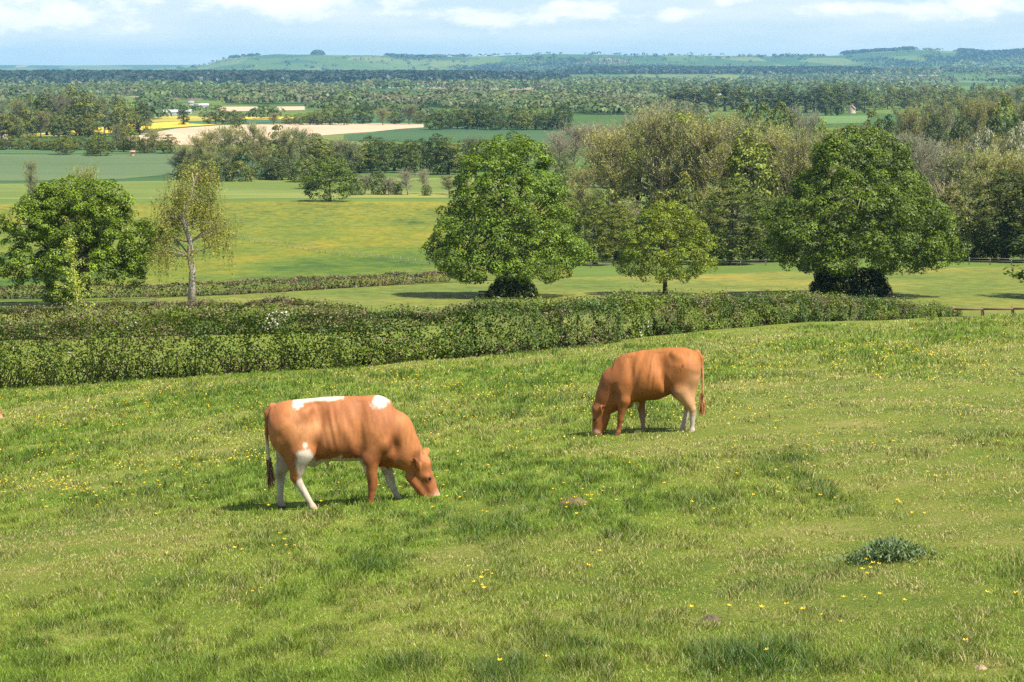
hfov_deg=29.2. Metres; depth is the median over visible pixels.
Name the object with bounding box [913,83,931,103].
budding tree
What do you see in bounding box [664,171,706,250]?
tree
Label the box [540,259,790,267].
wooden fence
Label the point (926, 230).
broadleaf tree
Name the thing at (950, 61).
woodland
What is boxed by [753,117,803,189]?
budding tree
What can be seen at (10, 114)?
broadleaf tree
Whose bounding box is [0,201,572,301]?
buttercup meadow
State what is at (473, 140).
budding tree
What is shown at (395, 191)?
bush
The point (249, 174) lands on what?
bush
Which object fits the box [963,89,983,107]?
tall tree
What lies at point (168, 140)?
broadleaf tree
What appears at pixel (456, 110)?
broadleaf tree
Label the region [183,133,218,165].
budding tree
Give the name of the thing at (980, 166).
budding tree
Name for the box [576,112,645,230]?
budding tree
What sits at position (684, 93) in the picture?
poplar tree
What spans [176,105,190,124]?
poplar tree
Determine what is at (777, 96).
tall tree
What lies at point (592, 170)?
broadleaf tree
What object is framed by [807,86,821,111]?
poplar tree
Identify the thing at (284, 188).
hay meadow
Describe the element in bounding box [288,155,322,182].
bush
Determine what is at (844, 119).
pasture strip
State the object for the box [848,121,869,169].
budding tree
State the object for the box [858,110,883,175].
broadleaf tree
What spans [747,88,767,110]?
poplar tree
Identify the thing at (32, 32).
sky
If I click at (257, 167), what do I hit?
bush
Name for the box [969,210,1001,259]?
bush
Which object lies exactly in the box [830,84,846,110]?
poplar tree
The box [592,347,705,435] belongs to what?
cow
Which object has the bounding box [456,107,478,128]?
broadleaf tree
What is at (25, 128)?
tree
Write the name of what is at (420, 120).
broadleaf tree
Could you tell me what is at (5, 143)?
bush
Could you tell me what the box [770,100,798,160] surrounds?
broadleaf tree
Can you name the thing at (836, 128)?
budding tree
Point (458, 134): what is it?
bean field
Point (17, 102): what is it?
budding tree
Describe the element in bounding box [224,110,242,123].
broadleaf tree
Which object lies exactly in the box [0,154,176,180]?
wheat field
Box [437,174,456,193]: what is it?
budding tree
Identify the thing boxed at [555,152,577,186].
broadleaf tree
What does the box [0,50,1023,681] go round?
ground
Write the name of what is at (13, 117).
broadleaf tree
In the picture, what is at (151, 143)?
bush
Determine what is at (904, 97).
tall tree
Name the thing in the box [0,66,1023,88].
woodland
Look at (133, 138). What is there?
broadleaf tree
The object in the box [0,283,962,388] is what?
hedge
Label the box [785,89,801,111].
poplar tree
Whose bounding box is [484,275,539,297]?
bramble thicket
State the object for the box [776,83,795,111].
poplar tree
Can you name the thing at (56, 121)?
broadleaf tree
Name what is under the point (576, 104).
woodland
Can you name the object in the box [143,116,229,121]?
rapeseed field
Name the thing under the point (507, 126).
broadleaf tree
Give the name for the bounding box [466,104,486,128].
broadleaf tree
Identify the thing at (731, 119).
budding tree
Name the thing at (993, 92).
tall tree
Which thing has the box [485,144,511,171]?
tall tree
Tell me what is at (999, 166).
budding tree
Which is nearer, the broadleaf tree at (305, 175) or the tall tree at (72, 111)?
the broadleaf tree at (305, 175)
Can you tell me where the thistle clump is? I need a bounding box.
[816,534,951,565]
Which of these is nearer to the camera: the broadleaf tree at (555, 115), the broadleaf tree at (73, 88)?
the broadleaf tree at (73, 88)
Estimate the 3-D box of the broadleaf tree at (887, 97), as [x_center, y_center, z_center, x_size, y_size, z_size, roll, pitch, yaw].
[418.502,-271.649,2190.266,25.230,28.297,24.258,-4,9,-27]
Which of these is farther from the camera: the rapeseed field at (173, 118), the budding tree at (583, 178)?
the rapeseed field at (173, 118)
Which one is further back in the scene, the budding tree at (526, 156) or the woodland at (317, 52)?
the woodland at (317, 52)
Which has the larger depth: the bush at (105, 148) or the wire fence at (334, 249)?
the bush at (105, 148)
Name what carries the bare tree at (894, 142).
on the ground at (948, 518)
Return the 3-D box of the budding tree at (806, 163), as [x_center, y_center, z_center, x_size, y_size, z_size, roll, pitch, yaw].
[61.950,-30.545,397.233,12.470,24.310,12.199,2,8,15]
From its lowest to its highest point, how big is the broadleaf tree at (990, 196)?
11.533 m
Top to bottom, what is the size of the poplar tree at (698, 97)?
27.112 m
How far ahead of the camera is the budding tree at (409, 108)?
1597.03 m
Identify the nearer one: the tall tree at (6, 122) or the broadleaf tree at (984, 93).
the tall tree at (6, 122)
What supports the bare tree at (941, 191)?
on the ground at (948, 518)
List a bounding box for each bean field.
[188,118,423,123]
[344,126,570,142]
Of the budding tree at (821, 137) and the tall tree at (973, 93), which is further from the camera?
the tall tree at (973, 93)
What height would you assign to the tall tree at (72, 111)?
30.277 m
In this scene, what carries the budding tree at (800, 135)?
on the ground at (948, 518)
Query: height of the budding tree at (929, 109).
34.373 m
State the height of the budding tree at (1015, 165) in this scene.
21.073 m
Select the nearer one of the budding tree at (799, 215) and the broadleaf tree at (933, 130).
the budding tree at (799, 215)
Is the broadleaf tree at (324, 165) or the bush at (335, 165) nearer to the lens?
the broadleaf tree at (324, 165)
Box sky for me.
[0,0,1023,64]
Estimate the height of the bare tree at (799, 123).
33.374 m
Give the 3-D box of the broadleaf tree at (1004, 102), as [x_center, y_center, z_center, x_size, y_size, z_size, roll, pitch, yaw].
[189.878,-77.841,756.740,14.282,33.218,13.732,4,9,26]
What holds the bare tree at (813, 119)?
on the ground at (948, 518)
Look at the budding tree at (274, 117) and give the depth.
1578.70 m
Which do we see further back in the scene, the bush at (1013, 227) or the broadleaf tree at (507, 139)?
the broadleaf tree at (507, 139)
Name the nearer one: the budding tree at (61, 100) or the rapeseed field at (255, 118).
the budding tree at (61, 100)
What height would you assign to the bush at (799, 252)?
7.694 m
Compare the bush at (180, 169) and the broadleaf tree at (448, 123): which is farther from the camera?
the broadleaf tree at (448, 123)
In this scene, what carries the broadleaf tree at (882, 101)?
on the ground at (948, 518)
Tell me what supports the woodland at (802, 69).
on the ground at (948, 518)
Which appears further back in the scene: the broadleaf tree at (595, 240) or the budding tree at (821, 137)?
the budding tree at (821, 137)
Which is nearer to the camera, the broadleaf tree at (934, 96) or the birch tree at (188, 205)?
the birch tree at (188, 205)
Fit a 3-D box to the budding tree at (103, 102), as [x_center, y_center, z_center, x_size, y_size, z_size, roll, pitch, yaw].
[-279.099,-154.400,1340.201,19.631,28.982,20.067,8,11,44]
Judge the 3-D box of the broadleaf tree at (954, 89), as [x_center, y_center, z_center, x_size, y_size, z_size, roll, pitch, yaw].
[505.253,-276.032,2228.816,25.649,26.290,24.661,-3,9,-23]
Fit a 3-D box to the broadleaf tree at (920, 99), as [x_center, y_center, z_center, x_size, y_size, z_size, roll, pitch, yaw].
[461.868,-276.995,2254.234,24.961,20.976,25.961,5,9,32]
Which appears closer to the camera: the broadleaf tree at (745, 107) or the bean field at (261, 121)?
the broadleaf tree at (745, 107)
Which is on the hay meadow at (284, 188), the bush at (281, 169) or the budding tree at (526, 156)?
the bush at (281, 169)
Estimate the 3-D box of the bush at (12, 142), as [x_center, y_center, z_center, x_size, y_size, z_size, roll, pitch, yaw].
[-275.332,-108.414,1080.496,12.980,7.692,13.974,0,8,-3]
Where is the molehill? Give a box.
[558,496,586,506]
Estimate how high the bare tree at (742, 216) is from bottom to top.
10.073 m
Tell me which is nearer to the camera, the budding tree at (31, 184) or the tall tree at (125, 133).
the budding tree at (31, 184)
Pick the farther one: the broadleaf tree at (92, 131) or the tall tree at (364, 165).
the broadleaf tree at (92, 131)
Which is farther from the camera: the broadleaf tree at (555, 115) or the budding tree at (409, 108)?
the budding tree at (409, 108)
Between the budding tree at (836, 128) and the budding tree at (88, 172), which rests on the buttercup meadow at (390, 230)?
the budding tree at (88, 172)
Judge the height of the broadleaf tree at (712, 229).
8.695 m
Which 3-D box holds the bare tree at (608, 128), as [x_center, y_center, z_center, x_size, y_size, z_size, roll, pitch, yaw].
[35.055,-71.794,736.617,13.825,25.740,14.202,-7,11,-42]
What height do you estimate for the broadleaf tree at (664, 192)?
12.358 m
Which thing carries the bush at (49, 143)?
on the ground at (948, 518)
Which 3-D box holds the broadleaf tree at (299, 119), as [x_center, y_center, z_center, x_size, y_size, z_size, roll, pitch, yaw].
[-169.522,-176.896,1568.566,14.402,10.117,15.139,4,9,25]
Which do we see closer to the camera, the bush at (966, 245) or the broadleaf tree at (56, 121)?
the bush at (966, 245)
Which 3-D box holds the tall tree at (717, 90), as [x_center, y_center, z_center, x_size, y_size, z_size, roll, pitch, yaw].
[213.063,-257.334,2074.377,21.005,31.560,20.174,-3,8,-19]
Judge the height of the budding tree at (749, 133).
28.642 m
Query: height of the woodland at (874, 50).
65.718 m
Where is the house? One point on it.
(851, 108)
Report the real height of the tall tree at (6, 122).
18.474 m
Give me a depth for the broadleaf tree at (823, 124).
739.96 m
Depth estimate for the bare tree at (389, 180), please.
652.62 m
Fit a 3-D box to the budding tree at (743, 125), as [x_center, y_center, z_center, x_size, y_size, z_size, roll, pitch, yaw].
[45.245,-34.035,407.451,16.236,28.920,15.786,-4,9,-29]
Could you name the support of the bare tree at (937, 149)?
on the ground at (948, 518)
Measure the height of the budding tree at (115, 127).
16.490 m
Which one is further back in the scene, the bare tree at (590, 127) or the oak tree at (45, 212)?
the bare tree at (590, 127)
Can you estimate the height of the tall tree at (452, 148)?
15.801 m
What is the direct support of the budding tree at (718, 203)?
on the ground at (948, 518)
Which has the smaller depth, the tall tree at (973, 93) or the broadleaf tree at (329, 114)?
the broadleaf tree at (329, 114)
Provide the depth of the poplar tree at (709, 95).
2052.36 m
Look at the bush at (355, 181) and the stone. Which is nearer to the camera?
the stone
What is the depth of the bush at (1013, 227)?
365.50 m
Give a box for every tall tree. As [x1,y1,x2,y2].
[0,114,20,141]
[28,91,61,134]
[63,92,97,134]
[72,93,106,135]
[116,124,131,151]
[124,101,154,134]
[296,133,328,167]
[303,139,338,168]
[340,144,377,172]
[382,140,405,170]
[429,136,466,173]
[479,145,494,168]
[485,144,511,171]
[601,122,670,241]
[646,111,720,244]
[706,82,723,111]
[720,126,781,245]
[729,86,745,111]
[735,85,750,110]
[765,90,783,109]
[814,86,830,109]
[815,82,837,115]
[827,86,848,115]
[855,90,873,112]
[893,86,916,108]
[938,89,958,108]
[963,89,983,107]
[983,87,1006,106]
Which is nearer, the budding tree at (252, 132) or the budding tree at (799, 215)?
the budding tree at (799, 215)
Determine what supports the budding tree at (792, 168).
on the ground at (948, 518)
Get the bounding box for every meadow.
[0,178,540,199]
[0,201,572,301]
[0,266,1023,338]
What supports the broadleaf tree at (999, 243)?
on the ground at (948, 518)
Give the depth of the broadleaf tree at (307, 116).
1582.53 m
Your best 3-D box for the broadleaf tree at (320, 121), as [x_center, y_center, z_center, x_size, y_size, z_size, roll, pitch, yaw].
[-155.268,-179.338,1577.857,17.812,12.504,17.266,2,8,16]
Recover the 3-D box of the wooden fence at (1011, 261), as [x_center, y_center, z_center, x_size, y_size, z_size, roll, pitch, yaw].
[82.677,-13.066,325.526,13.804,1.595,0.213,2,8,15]
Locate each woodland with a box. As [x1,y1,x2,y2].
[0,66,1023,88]
[0,69,570,82]
[0,82,1023,105]
[134,96,715,117]
[163,47,1023,71]
[310,50,325,54]
[522,65,1023,74]
[839,46,916,54]
[955,48,1023,59]
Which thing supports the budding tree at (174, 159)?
on the ground at (948, 518)
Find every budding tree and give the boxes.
[0,100,13,120]
[5,95,33,134]
[20,157,40,200]
[33,109,51,137]
[43,90,72,122]
[60,161,98,256]
[92,94,113,133]
[109,122,121,149]
[141,126,166,151]
[163,152,193,167]
[171,143,199,173]
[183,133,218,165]
[195,127,224,172]
[214,123,241,166]
[235,120,266,173]
[244,130,275,176]
[268,112,280,124]
[273,126,301,175]
[286,126,316,169]
[323,136,350,162]
[332,138,363,173]
[373,107,391,124]
[399,104,419,123]
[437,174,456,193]
[461,134,486,163]
[516,139,539,161]
[559,162,600,231]
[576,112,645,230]
[609,196,648,227]
[624,98,698,246]
[665,100,743,246]
[681,101,722,206]
[697,183,739,234]
[700,110,767,243]
[710,107,738,191]
[716,112,744,129]
[727,111,767,204]
[738,120,792,209]
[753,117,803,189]
[768,128,818,215]
[780,120,816,196]
[785,204,812,228]
[790,133,842,239]
[808,129,839,183]
[833,122,850,166]
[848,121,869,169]
[880,101,915,138]
[897,105,931,143]
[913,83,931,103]
[913,93,939,170]
[924,142,993,228]
[925,96,963,146]
[944,91,975,144]
[944,135,984,213]
[949,192,995,237]
[951,145,1004,219]
[955,92,993,155]
[967,142,1023,208]
[975,92,1003,136]
[986,129,1015,183]
[998,90,1016,108]
[998,148,1023,225]
[1002,95,1023,136]
[1007,84,1023,104]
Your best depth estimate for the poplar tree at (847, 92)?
2070.20 m
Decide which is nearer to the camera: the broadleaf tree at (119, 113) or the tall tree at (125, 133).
the tall tree at (125, 133)
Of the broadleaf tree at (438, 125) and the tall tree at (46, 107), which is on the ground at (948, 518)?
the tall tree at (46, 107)
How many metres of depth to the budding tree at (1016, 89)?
2213.05 m
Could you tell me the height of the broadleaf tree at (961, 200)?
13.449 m
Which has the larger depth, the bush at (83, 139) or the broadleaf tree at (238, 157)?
the bush at (83, 139)
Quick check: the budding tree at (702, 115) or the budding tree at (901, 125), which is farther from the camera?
the budding tree at (901, 125)
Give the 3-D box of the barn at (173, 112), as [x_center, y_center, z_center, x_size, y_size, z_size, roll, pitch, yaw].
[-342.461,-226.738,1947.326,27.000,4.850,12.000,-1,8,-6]
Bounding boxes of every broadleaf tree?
[1,116,20,136]
[2,100,21,125]
[23,94,44,134]
[46,111,68,136]
[50,135,75,154]
[56,114,79,136]
[60,85,81,129]
[76,112,100,136]
[86,131,116,155]
[104,97,128,132]
[109,99,139,135]
[124,128,140,149]
[159,134,180,152]
[198,105,231,123]
[219,123,250,171]
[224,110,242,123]
[233,111,247,122]
[263,125,295,170]
[281,114,294,123]
[291,113,309,124]
[297,165,331,186]
[298,155,360,200]
[302,112,316,124]
[308,110,329,124]
[316,105,338,123]
[333,104,354,124]
[351,103,374,123]
[357,135,388,170]
[364,137,396,171]
[386,109,404,123]
[393,139,424,171]
[403,138,432,170]
[412,110,430,123]
[418,130,597,296]
[421,133,453,174]
[423,109,446,129]
[436,108,457,128]
[447,105,465,128]
[448,139,478,170]
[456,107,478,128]
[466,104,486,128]
[474,104,494,128]
[484,109,506,129]
[497,107,521,128]
[497,137,516,161]
[506,106,526,128]
[510,110,533,129]
[515,214,548,260]
[526,104,546,128]
[534,109,553,129]
[537,191,590,261]
[546,106,565,128]
[551,103,574,129]
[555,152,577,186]
[567,195,624,263]
[579,155,603,186]
[597,203,635,260]
[611,200,718,294]
[640,189,686,246]
[683,213,728,259]
[697,176,768,264]
[732,102,759,130]
[734,197,783,261]
[747,100,780,175]
[756,123,972,296]
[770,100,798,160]
[809,118,828,147]
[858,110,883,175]
[865,90,886,109]
[872,114,901,163]
[872,185,907,242]
[877,84,897,108]
[902,191,960,255]
[905,90,924,106]
[923,115,948,176]
[925,87,944,108]
[925,185,982,259]
[948,115,974,177]
[951,86,967,108]
[964,168,1023,261]
[975,85,990,107]
[975,194,1010,248]
[980,111,1008,177]
[988,95,1021,142]
[994,182,1023,258]
[1001,234,1023,282]
[1002,113,1023,161]
[1016,86,1023,105]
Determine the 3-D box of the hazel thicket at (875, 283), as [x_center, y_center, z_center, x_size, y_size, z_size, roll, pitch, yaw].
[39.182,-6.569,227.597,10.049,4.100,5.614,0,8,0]
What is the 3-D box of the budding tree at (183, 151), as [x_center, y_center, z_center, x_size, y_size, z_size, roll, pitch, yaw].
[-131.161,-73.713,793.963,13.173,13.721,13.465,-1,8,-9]
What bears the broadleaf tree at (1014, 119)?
on the ground at (948, 518)
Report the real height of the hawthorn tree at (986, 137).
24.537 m
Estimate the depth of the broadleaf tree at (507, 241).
223.41 m
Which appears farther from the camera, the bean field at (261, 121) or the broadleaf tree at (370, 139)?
the bean field at (261, 121)
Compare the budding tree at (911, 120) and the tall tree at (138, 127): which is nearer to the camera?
the budding tree at (911, 120)
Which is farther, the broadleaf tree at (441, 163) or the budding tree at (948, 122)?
the broadleaf tree at (441, 163)
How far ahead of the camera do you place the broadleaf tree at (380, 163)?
818.86 m
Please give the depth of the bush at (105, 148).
1061.10 m
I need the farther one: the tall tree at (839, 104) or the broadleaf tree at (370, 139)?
the tall tree at (839, 104)
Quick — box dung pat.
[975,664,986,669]
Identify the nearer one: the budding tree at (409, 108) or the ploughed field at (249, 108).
the budding tree at (409, 108)
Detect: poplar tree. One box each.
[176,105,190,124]
[667,89,683,111]
[678,85,695,101]
[689,87,707,112]
[701,86,716,104]
[716,83,733,110]
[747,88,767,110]
[759,87,776,111]
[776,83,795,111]
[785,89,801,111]
[796,89,815,112]
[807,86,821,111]
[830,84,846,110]
[835,83,852,111]
[849,85,865,110]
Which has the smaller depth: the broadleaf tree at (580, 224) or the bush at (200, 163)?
the broadleaf tree at (580, 224)
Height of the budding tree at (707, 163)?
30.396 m
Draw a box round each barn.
[163,110,179,114]
[192,103,208,107]
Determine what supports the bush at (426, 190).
on the hay meadow at (284, 188)
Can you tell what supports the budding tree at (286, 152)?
on the ground at (948, 518)
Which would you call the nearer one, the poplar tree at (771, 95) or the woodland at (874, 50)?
the poplar tree at (771, 95)
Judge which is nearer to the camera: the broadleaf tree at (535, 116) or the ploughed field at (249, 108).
the broadleaf tree at (535, 116)
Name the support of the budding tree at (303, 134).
on the ground at (948, 518)
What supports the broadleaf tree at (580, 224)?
on the buttercup meadow at (390, 230)
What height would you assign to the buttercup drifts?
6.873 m
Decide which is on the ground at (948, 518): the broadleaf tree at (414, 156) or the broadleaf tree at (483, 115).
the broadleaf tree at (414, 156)
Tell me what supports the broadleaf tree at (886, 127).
on the ground at (948, 518)
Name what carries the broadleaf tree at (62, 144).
on the ground at (948, 518)
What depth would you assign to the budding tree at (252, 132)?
804.66 m
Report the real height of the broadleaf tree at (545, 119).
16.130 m
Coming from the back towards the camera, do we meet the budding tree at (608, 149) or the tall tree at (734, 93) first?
the tall tree at (734, 93)
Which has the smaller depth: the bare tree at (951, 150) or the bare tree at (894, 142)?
the bare tree at (951, 150)
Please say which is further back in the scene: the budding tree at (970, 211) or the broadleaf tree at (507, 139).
the broadleaf tree at (507, 139)
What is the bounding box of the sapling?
[51,235,103,344]
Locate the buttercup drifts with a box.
[0,328,1022,487]
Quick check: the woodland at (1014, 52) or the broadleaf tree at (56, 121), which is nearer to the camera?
the broadleaf tree at (56, 121)
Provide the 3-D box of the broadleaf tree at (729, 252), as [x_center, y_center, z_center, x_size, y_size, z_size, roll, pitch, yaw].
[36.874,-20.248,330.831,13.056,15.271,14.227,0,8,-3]
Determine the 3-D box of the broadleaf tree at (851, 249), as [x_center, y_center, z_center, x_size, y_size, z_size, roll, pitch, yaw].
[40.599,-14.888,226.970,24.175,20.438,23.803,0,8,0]
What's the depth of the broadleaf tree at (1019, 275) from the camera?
225.34 m
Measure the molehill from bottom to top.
0.126 m
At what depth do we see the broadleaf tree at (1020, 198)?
334.53 m
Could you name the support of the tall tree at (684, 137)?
on the ground at (948, 518)
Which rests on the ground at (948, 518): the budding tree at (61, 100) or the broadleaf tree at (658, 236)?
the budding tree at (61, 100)
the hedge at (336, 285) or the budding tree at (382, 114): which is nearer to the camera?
the hedge at (336, 285)
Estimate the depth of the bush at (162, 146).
1064.97 m
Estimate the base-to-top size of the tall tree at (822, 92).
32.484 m
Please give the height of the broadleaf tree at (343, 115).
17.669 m
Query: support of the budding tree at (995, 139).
on the ground at (948, 518)
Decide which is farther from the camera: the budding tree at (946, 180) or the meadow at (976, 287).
the budding tree at (946, 180)
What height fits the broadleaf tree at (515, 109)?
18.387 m
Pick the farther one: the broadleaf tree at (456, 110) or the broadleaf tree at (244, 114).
the broadleaf tree at (244, 114)
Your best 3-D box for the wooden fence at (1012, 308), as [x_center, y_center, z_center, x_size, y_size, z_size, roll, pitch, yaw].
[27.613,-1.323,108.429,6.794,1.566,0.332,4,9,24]
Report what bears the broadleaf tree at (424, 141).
on the ground at (948, 518)
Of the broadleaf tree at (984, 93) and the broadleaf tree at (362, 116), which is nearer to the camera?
the broadleaf tree at (362, 116)
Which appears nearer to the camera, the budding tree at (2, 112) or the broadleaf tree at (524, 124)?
the budding tree at (2, 112)
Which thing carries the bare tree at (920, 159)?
on the ground at (948, 518)
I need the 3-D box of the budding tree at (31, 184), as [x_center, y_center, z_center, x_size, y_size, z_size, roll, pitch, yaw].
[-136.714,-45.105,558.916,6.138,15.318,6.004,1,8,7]
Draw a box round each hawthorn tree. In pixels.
[961,126,999,207]
[996,121,1023,205]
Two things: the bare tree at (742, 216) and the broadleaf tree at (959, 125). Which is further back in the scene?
the broadleaf tree at (959, 125)
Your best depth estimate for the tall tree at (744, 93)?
2073.67 m
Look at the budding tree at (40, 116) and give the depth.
1270.35 m
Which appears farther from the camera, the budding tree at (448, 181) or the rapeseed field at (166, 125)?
the rapeseed field at (166, 125)
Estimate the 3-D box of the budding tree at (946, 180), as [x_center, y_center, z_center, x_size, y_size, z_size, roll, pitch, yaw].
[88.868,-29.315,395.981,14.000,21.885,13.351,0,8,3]
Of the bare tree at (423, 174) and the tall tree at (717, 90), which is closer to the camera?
the bare tree at (423, 174)
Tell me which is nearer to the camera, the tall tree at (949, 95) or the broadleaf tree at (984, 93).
the tall tree at (949, 95)
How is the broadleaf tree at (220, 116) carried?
on the ground at (948, 518)
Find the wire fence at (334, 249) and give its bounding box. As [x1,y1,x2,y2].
[237,234,429,265]
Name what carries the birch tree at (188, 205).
on the meadow at (976, 287)
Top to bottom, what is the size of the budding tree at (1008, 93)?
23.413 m
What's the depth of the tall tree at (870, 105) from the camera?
2007.66 m
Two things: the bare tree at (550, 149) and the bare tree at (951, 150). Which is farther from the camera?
the bare tree at (550, 149)
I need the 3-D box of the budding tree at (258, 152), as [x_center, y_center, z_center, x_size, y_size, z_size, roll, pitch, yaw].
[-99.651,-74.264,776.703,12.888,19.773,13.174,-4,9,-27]
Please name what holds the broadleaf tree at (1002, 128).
on the ground at (948, 518)
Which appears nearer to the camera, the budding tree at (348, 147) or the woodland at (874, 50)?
the budding tree at (348, 147)
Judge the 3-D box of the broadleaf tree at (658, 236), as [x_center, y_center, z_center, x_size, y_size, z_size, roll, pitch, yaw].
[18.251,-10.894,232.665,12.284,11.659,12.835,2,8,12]
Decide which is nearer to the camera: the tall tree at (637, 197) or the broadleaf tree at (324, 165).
the tall tree at (637, 197)
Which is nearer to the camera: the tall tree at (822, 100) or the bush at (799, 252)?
the bush at (799, 252)
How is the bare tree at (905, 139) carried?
on the ground at (948, 518)
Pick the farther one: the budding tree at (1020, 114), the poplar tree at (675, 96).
the poplar tree at (675, 96)
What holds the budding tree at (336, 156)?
on the ground at (948, 518)
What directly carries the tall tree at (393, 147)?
on the ground at (948, 518)
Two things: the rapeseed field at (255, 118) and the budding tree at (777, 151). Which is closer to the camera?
the budding tree at (777, 151)
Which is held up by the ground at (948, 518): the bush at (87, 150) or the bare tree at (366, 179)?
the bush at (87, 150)
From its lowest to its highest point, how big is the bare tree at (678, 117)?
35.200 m
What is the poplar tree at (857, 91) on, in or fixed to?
on the ground at (948, 518)
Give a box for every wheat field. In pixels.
[0,143,181,153]
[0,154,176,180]
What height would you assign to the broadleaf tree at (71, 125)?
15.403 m
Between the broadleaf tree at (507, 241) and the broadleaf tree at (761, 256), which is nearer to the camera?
the broadleaf tree at (507, 241)
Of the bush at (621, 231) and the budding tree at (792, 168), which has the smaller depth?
the bush at (621, 231)
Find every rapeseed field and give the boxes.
[18,121,219,135]
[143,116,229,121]
[240,117,292,119]
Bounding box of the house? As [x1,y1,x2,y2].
[848,104,855,112]
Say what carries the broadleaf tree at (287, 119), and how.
on the ploughed field at (321, 129)
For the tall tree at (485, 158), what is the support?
on the ground at (948, 518)
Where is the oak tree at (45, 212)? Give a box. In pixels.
[0,175,164,305]
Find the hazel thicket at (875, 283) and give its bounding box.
[808,267,892,297]
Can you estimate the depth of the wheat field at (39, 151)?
1044.83 m
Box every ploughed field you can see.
[124,123,423,144]
[217,106,304,110]
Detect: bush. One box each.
[0,138,9,149]
[1,137,21,148]
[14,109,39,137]
[16,136,37,149]
[29,138,48,149]
[39,137,60,149]
[61,137,81,150]
[72,137,88,149]
[83,140,99,154]
[96,137,114,149]
[136,138,159,149]
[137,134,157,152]
[153,137,170,149]
[172,159,203,179]
[190,154,220,179]
[206,157,236,181]
[224,160,255,181]
[253,159,281,179]
[263,154,295,179]
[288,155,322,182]
[323,160,352,181]
[348,173,365,194]
[367,168,389,194]
[389,181,402,194]
[420,185,431,195]
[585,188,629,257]
[605,225,648,261]
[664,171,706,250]
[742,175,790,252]
[765,222,809,260]
[952,233,983,257]
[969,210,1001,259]
[996,206,1023,253]
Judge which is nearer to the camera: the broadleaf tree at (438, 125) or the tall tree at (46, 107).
the tall tree at (46, 107)
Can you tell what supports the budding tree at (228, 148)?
on the ground at (948, 518)
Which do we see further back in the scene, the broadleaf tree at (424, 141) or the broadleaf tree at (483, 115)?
the broadleaf tree at (483, 115)
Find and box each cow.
[264,395,439,509]
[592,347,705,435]
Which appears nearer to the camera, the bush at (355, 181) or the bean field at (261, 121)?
the bush at (355, 181)
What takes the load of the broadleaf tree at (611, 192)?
on the ground at (948, 518)
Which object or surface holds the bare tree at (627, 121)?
on the ground at (948, 518)
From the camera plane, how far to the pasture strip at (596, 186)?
702.73 m
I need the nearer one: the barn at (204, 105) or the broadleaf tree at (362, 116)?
the broadleaf tree at (362, 116)
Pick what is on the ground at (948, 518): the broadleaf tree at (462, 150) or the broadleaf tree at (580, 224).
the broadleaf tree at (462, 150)
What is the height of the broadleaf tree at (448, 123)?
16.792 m
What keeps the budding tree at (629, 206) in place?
on the ground at (948, 518)
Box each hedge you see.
[0,270,450,298]
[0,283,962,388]
[0,293,364,339]
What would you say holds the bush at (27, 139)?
on the ground at (948, 518)
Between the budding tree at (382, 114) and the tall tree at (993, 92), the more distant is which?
the tall tree at (993, 92)
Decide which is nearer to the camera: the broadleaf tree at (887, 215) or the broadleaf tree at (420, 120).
the broadleaf tree at (887, 215)
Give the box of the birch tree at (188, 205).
[144,158,246,301]
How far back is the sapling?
111.54 m
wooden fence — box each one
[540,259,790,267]
[951,306,1023,316]
[969,257,1023,264]
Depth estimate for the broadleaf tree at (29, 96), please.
1327.98 m
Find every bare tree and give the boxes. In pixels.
[357,173,373,191]
[382,176,398,194]
[393,167,416,194]
[416,168,430,186]
[534,138,557,171]
[543,125,574,179]
[555,116,593,177]
[573,117,605,178]
[587,117,621,153]
[610,101,647,201]
[630,90,672,180]
[656,90,695,191]
[730,207,757,235]
[784,99,812,139]
[801,103,824,144]
[866,129,914,216]
[871,129,906,183]
[886,130,944,213]
[894,121,932,179]
[913,134,964,226]
[921,131,957,192]
[929,177,966,239]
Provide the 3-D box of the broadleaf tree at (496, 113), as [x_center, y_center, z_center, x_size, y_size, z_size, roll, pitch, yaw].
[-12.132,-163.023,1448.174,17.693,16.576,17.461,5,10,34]
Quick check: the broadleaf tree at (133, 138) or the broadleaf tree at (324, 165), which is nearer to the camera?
the broadleaf tree at (324, 165)
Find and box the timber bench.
[479,291,498,296]
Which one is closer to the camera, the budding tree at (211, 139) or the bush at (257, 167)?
the bush at (257, 167)
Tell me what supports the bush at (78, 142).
on the ground at (948, 518)
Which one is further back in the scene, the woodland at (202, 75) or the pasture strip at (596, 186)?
the woodland at (202, 75)
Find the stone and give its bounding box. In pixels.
[702,614,721,620]
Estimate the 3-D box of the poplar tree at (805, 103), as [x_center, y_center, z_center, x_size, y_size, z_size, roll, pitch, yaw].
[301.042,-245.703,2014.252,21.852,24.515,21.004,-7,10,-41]
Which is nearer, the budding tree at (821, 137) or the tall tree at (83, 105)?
the budding tree at (821, 137)
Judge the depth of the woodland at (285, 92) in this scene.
3030.86 m
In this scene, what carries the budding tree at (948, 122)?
on the ground at (948, 518)
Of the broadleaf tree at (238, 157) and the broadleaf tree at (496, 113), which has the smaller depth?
the broadleaf tree at (238, 157)
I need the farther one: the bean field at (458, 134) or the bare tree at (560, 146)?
the bean field at (458, 134)
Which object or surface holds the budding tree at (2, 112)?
on the ground at (948, 518)
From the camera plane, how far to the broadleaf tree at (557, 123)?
1442.14 m
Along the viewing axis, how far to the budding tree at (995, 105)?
766.26 m
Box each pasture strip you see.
[534,177,651,195]
[807,115,869,123]
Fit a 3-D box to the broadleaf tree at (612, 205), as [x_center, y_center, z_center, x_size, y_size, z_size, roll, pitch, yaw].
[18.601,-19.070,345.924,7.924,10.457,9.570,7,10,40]

